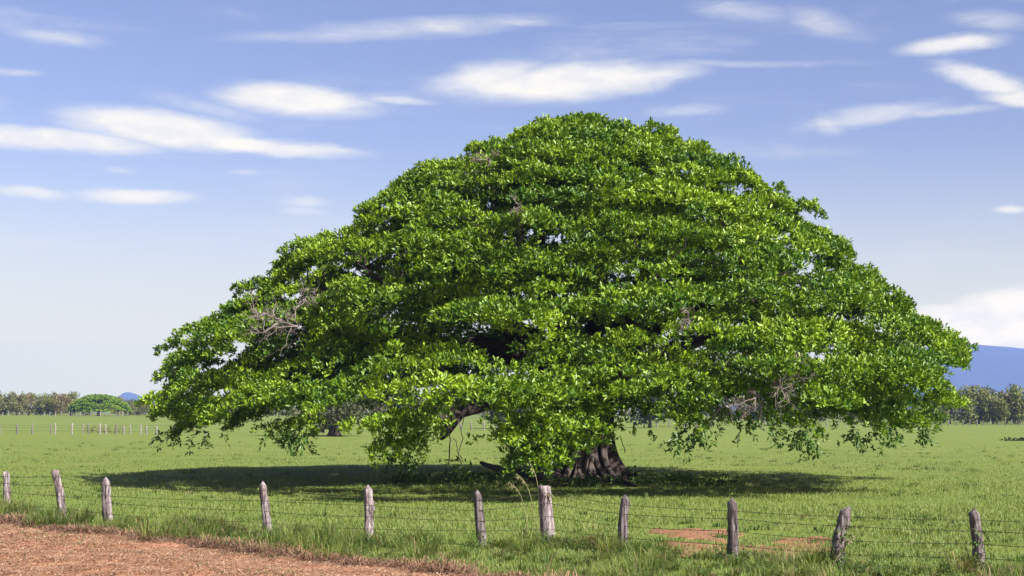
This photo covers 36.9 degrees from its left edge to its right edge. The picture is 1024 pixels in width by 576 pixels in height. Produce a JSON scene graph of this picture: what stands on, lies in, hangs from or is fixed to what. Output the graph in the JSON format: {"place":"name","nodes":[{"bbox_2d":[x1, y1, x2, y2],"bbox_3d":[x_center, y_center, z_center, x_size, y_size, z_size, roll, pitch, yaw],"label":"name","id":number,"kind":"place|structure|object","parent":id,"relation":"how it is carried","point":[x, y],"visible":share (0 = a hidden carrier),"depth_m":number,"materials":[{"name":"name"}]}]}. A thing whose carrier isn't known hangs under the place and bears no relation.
{"place":"outdoors","nodes":[
{"label":"outdoors","id":0,"kind":"place"},
{"bbox_2d":[92,392,234,411],"bbox_3d":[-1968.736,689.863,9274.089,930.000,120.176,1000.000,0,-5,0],"label":"hill","id":1,"kind":"structure","parent":0,"point":[127,395],"depth_m":9206.04,"materials":[{"name":"blue"}]},
{"bbox_2d":[0,411,1023,575],"bbox_3d":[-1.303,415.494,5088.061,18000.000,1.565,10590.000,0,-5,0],"label":"ground","id":2,"kind":"structure","parent":0,"point":[952,434],"depth_m":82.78,"materials":[{"name":"green plant"}]},
{"bbox_2d":[0,391,4,414],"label":"woodland tree","id":3,"kind":"object","parent":2,"relation":"on","point":[2,404],"visible":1,"depth_m":498.32,"materials":[{"name":"green plant"}]},
{"bbox_2d":[0,392,15,414],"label":"woodland tree","id":4,"kind":"object","parent":2,"relation":"on","point":[6,400],"visible":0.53,"depth_m":502.62,"materials":[{"name":"green plant"}]},
{"bbox_2d":[4,391,29,414],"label":"woodland tree","id":5,"kind":"object","parent":2,"relation":"on","point":[16,409],"visible":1,"depth_m":496.04,"materials":[{"name":"green plant"}]},
{"bbox_2d":[16,392,36,414],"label":"woodland tree","id":6,"kind":"object","parent":2,"relation":"on","point":[30,402],"visible":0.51,"depth_m":503.00,"materials":[{"name":"green plant"}]},
{"bbox_2d":[27,394,53,414],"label":"woodland tree","id":7,"kind":"object","parent":2,"relation":"on","point":[40,403],"visible":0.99,"depth_m":497.58,"materials":[{"name":"green plant"}]},
{"bbox_2d":[40,391,62,414],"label":"woodland tree","id":8,"kind":"object","parent":2,"relation":"on","point":[53,396],"visible":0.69,"depth_m":500.45,"materials":[{"name":"green plant"}]},
{"bbox_2d":[53,393,73,413],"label":"woodland tree","id":9,"kind":"object","parent":2,"relation":"on","point":[63,403],"visible":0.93,"depth_m":495.46,"materials":[{"name":"green plant"}]},
{"bbox_2d":[58,391,79,413],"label":"woodland tree","id":10,"kind":"object","parent":2,"relation":"on","point":[73,396],"visible":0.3,"depth_m":508.39,"materials":[{"name":"green plant"}]},
{"bbox_2d":[0,411,147,415],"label":"wire fence","id":11,"kind":"object","parent":2,"relation":"on","point":[75,414],"visible":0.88,"depth_m":460.34,"materials":[{"name":"grey wood"}]},
{"bbox_2d":[0,423,174,433],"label":"wire fence","id":12,"kind":"object","parent":2,"relation":"on","point":[88,428],"visible":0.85,"depth_m":189.34,"materials":[{"name":"grey wood"}]},
{"bbox_2d":[66,394,132,415],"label":"shade tree","id":13,"kind":"object","parent":2,"relation":"on","point":[87,403],"visible":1,"depth_m":471.39,"materials":[{"name":"green plant"}]},
{"bbox_2d":[85,426,120,432],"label":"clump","id":14,"kind":"object","parent":2,"relation":"on","point":[101,430],"visible":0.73,"depth_m":200.60,"materials":[{"name":"green plant"}]},
{"bbox_2d":[111,397,125,415],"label":"woodland tree","id":15,"kind":"object","parent":2,"relation":"on","point":[118,411],"visible":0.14,"depth_m":503.35,"materials":[{"name":"green plant"}]},
{"bbox_2d":[121,398,136,415],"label":"woodland tree","id":16,"kind":"object","parent":2,"relation":"on","point":[132,406],"visible":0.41,"depth_m":510.05,"materials":[{"name":"green plant"}]},
{"bbox_2d":[133,400,146,415],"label":"woodland tree","id":17,"kind":"object","parent":2,"relation":"on","point":[139,410],"visible":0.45,"depth_m":517.39,"materials":[{"name":"green plant"}]},
{"bbox_2d":[141,401,155,415],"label":"woodland tree","id":18,"kind":"object","parent":2,"relation":"on","point":[146,407],"visible":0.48,"depth_m":512.49,"materials":[{"name":"green plant"}]},
{"bbox_2d":[1,523,311,575],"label":"grass sprouts","id":19,"kind":"object","parent":2,"relation":"on","point":[142,549],"depth_m":29.92,"materials":[{"name":"green plant"}]},
{"bbox_2d":[0,524,456,575],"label":"dirt verge","id":20,"kind":"structure","parent":2,"relation":"on","point":[200,573],"depth_m":27.78,"materials":[{"name":"soil"}]},
{"bbox_2d":[0,512,592,575],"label":"dry straw","id":21,"kind":"object","parent":20,"relation":"on","point":[450,568],"visible":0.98,"depth_m":28.07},
{"bbox_2d":[276,370,395,435],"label":"pasture tree","id":22,"kind":"object","parent":2,"relation":"on","point":[334,415],"visible":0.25,"depth_m":178.07,"materials":[{"name":"green plant"}]},
{"bbox_2d":[389,388,423,412],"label":"shade tree","id":23,"kind":"object","parent":2,"relation":"on","point":[399,406],"visible":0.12,"depth_m":298.38,"materials":[{"name":"green plant"}]},
{"bbox_2d":[323,421,496,430],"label":"wire fence","id":24,"kind":"object","parent":2,"relation":"on","point":[459,423],"visible":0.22,"depth_m":242.22,"materials":[{"name":"grey wood"}]},
{"bbox_2d":[453,472,528,488],"bbox_3d":[-0.806,7.148,56.715,2.974,0.758,1.680,0,-5,0],"label":"weed clump","id":25,"kind":"object","parent":2,"relation":"on","point":[499,480],"visible":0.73,"depth_m":56.72,"materials":[{"name":"green plant"}]},
{"bbox_2d":[486,408,529,426],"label":"shade tree","id":26,"kind":"object","parent":2,"relation":"on","point":[499,414],"visible":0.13,"depth_m":260.71,"materials":[{"name":"green plant"}]},
{"bbox_2d":[0,470,1023,566],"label":"barbed wire fence","id":27,"kind":"object","parent":2,"relation":"on","point":[546,511],"visible":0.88,"depth_m":32.49,"materials":[{"name":"grey wood"}]},
{"bbox_2d":[814,525,862,567],"bbox_3d":[6.000,4.760,28.156,0.861,0.837,0.393,0,-5,0],"label":"climbing vine","id":28,"kind":"object","parent":27,"relation":"attached to","point":[845,535],"visible":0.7,"depth_m":28.14,"materials":[{"name":"green plant"}]},
{"bbox_2d":[961,528,1002,572],"bbox_3d":[8.280,4.679,27.074,0.729,0.901,0.444,-1,-5,19],"label":"climbing vine","id":29,"kind":"object","parent":27,"relation":"attached to","point":[978,544],"visible":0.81,"depth_m":27.09,"materials":[{"name":"green plant"}]},
{"bbox_2d":[0,494,1023,575],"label":"roadside weeds","id":30,"kind":"object","parent":2,"relation":"on","point":[321,537],"visible":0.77,"depth_m":29.90,"materials":[{"name":"green plant"}]},
{"bbox_2d":[1,386,1023,423],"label":"woodland","id":31,"kind":"object","parent":2,"relation":"on","point":[744,414],"visible":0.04,"depth_m":497.65,"materials":[{"name":"green plant"}]},
{"bbox_2d":[506,462,553,532],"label":"grass stalks","id":32,"kind":"object","parent":2,"relation":"on","point":[523,482],"depth_m":32.90,"materials":[{"name":"plant"}]},
{"bbox_2d":[133,110,978,486],"bbox_3d":[2.197,0.328,63.763,34.342,15.717,36.169,0,-5,0],"label":"fig tree","id":33,"kind":"object","parent":2,"relation":"on","point":[629,194],"visible":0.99,"depth_m":54.69,"materials":[{"name":"green plant"}]},
{"bbox_2d":[386,470,758,487],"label":"undergrowth","id":34,"kind":"object","parent":2,"relation":"on","point":[687,479],"visible":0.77,"depth_m":59.49,"materials":[{"name":"green plant"}]},
{"bbox_2d":[627,465,640,475],"bbox_3d":[4.954,7.766,63.819,0.899,0.809,0.808,3,-6,-33],"label":"seedling","id":35,"kind":"object","parent":2,"relation":"on","point":[636,472],"visible":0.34,"depth_m":63.73,"materials":[{"name":"green plant"}]},
{"bbox_2d":[627,395,671,427],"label":"shade tree","id":36,"kind":"object","parent":2,"relation":"on","point":[645,419],"visible":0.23,"depth_m":283.40,"materials":[{"name":"green plant"}]},
{"bbox_2d":[665,402,702,426],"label":"shade tree","id":37,"kind":"object","parent":2,"relation":"on","point":[682,412],"visible":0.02,"depth_m":298.59,"materials":[{"name":"green plant"}]},
{"bbox_2d":[366,529,1005,575],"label":"leafy weeds","id":38,"kind":"object","parent":2,"relation":"on","point":[627,545],"visible":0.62,"depth_m":30.29,"materials":[{"name":"green plant"}]},
{"bbox_2d":[647,528,743,543],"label":"bare soil","id":39,"kind":"structure","parent":2,"relation":"on","point":[685,533],"depth_m":35.92,"materials":[{"name":"brown soil"}]},
{"bbox_2d":[654,540,830,558],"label":"bare soil","id":40,"kind":"structure","parent":2,"relation":"on","point":[705,546],"depth_m":32.50,"materials":[{"name":"brown soil"}]},
{"bbox_2d":[643,420,883,427],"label":"wire fence","id":41,"kind":"object","parent":2,"relation":"on","point":[826,424],"visible":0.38,"depth_m":307.92,"materials":[{"name":"grey wood"}]},
{"bbox_2d":[750,395,782,424],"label":"shade tree","id":42,"kind":"object","parent":2,"relation":"on","point":[754,415],"visible":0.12,"depth_m":327.91,"materials":[{"name":"green plant"}]},
{"bbox_2d":[771,536,831,544],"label":"bare soil","id":43,"kind":"structure","parent":2,"relation":"on","point":[782,541],"depth_m":34.22,"materials":[{"name":"brown soil"}]},
{"bbox_2d":[831,534,855,567],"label":"grass stalks","id":44,"kind":"object","parent":2,"relation":"on","point":[848,542],"depth_m":27.07,"materials":[{"name":"plant"}]},
{"bbox_2d":[917,396,951,423],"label":"woodland tree","id":45,"kind":"object","parent":2,"relation":"on","point":[941,411],"visible":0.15,"depth_m":382.31,"materials":[{"name":"green plant"}]},
{"bbox_2d":[945,408,964,423],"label":"woodland tree","id":46,"kind":"object","parent":2,"relation":"on","point":[954,417],"visible":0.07,"depth_m":390.36,"materials":[{"name":"green plant"}]},
{"bbox_2d":[940,385,985,423],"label":"woodland tree","id":47,"kind":"object","parent":2,"relation":"on","point":[967,415],"visible":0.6,"depth_m":381.47,"materials":[{"name":"green plant"}]},
{"bbox_2d":[931,419,1021,425],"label":"wire fence","id":48,"kind":"object","parent":2,"relation":"on","point":[982,423],"visible":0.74,"depth_m":345.11,"materials":[{"name":"grey wood"}]},
{"bbox_2d":[959,384,997,423],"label":"woodland tree","id":49,"kind":"object","parent":2,"relation":"on","point":[978,401],"visible":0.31,"depth_m":388.00,"materials":[{"name":"green plant"}]},
{"bbox_2d":[977,389,1013,423],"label":"woodland tree","id":50,"kind":"object","parent":2,"relation":"on","point":[988,403],"visible":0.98,"depth_m":380.94,"materials":[{"name":"green plant"}]},
{"bbox_2d":[994,390,1020,423],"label":"woodland tree","id":51,"kind":"object","parent":2,"relation":"on","point":[1001,392],"visible":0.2,"depth_m":389.10,"materials":[{"name":"green plant"}]},
{"bbox_2d":[1000,383,1023,423],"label":"woodland tree","id":52,"kind":"object","parent":2,"relation":"on","point":[1018,401],"visible":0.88,"depth_m":382.05,"materials":[{"name":"green plant"}]},
{"bbox_2d":[1001,437,1023,440],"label":"weed clump","id":53,"kind":"object","parent":2,"relation":"on","point":[1018,439],"visible":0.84,"depth_m":162.96,"materials":[{"name":"green plant"}]},
{"bbox_2d":[0,0,1023,412],"label":"sky","id":54,"kind":"structure","parent":0,"point":[157,156],"materials":[{"name":"blue"}]},
{"bbox_2d":[707,344,1023,414],"bbox_3d":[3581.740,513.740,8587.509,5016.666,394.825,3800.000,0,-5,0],"label":"mountain","id":55,"kind":"structure","parent":0,"point":[998,368],"depth_m":7994.82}
]}

